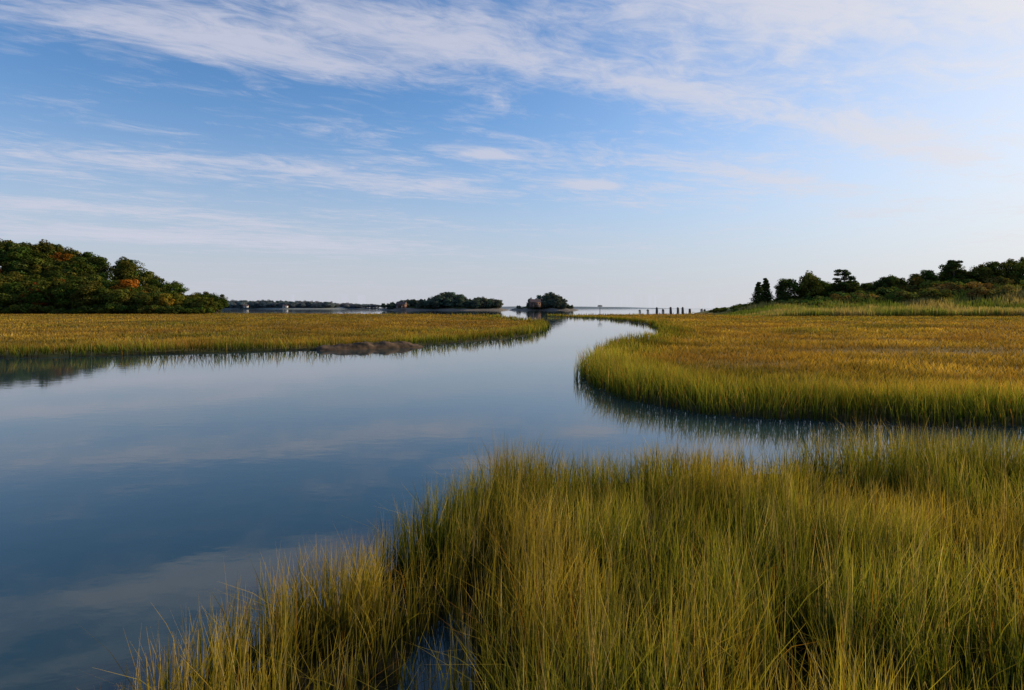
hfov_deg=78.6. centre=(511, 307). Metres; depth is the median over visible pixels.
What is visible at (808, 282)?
oak tree
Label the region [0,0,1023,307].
sky
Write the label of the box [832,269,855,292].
pine tree
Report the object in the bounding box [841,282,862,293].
oak tree
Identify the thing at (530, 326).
marsh grass
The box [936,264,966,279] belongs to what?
oak tree
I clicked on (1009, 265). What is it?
oak tree
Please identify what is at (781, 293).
cedar tree
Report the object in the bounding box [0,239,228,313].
wooded hillside
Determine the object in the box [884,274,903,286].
oak tree
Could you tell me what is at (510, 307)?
distant shore
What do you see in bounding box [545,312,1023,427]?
marsh grass
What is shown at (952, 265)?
pine tree
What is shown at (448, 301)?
wooded island
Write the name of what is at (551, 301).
wooded island
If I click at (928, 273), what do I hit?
oak tree
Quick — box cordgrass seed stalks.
[118,409,1023,689]
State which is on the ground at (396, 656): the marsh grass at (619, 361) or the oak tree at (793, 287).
the oak tree at (793, 287)
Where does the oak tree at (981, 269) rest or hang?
on the ground at (396, 656)
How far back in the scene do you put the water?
10.61 m
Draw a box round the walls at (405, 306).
[396,304,406,307]
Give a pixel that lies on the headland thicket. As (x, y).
(930, 288)
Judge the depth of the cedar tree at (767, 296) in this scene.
221.11 m
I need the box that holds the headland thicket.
[709,269,1023,312]
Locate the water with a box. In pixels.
[0,308,1023,689]
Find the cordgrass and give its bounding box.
[78,417,1023,689]
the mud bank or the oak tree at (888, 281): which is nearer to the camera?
the mud bank
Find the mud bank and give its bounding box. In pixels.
[316,340,422,350]
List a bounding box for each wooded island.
[379,292,507,309]
[511,292,576,309]
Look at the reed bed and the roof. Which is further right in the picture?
the reed bed
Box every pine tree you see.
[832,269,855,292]
[942,260,963,278]
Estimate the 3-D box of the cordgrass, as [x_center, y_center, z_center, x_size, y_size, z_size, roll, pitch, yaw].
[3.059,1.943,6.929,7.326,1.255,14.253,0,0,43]
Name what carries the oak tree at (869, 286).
on the ground at (396, 656)
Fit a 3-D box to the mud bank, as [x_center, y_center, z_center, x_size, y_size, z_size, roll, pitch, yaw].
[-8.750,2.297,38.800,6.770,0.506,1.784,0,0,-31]
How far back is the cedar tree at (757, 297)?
218.36 m
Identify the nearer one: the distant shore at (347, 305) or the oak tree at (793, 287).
the oak tree at (793, 287)
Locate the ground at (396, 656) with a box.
[0,268,1023,689]
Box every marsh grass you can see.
[0,311,550,357]
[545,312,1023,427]
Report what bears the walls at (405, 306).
on the wooded island at (448, 301)
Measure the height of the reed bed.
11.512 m
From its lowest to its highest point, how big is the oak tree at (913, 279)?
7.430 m
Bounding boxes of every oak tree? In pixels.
[774,278,804,299]
[797,270,824,298]
[811,277,830,297]
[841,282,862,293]
[862,283,875,293]
[872,276,894,288]
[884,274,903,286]
[906,273,923,288]
[919,270,941,281]
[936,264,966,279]
[966,264,993,282]
[979,261,1005,277]
[996,258,1023,279]
[1015,257,1023,276]
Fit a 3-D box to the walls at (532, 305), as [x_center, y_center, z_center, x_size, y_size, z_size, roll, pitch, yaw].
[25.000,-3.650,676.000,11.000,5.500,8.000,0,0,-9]
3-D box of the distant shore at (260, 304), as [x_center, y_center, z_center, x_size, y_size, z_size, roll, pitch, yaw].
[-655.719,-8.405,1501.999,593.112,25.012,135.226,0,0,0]
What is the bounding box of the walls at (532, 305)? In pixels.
[529,302,540,306]
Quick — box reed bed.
[711,281,1023,316]
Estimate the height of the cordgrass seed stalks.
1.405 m
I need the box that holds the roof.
[529,299,540,301]
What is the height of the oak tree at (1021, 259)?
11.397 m
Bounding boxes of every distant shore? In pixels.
[224,299,341,308]
[324,302,383,308]
[501,306,680,308]
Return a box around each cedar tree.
[749,282,765,305]
[761,278,775,302]
[774,281,790,300]
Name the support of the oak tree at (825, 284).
on the ground at (396, 656)
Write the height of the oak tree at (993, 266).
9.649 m

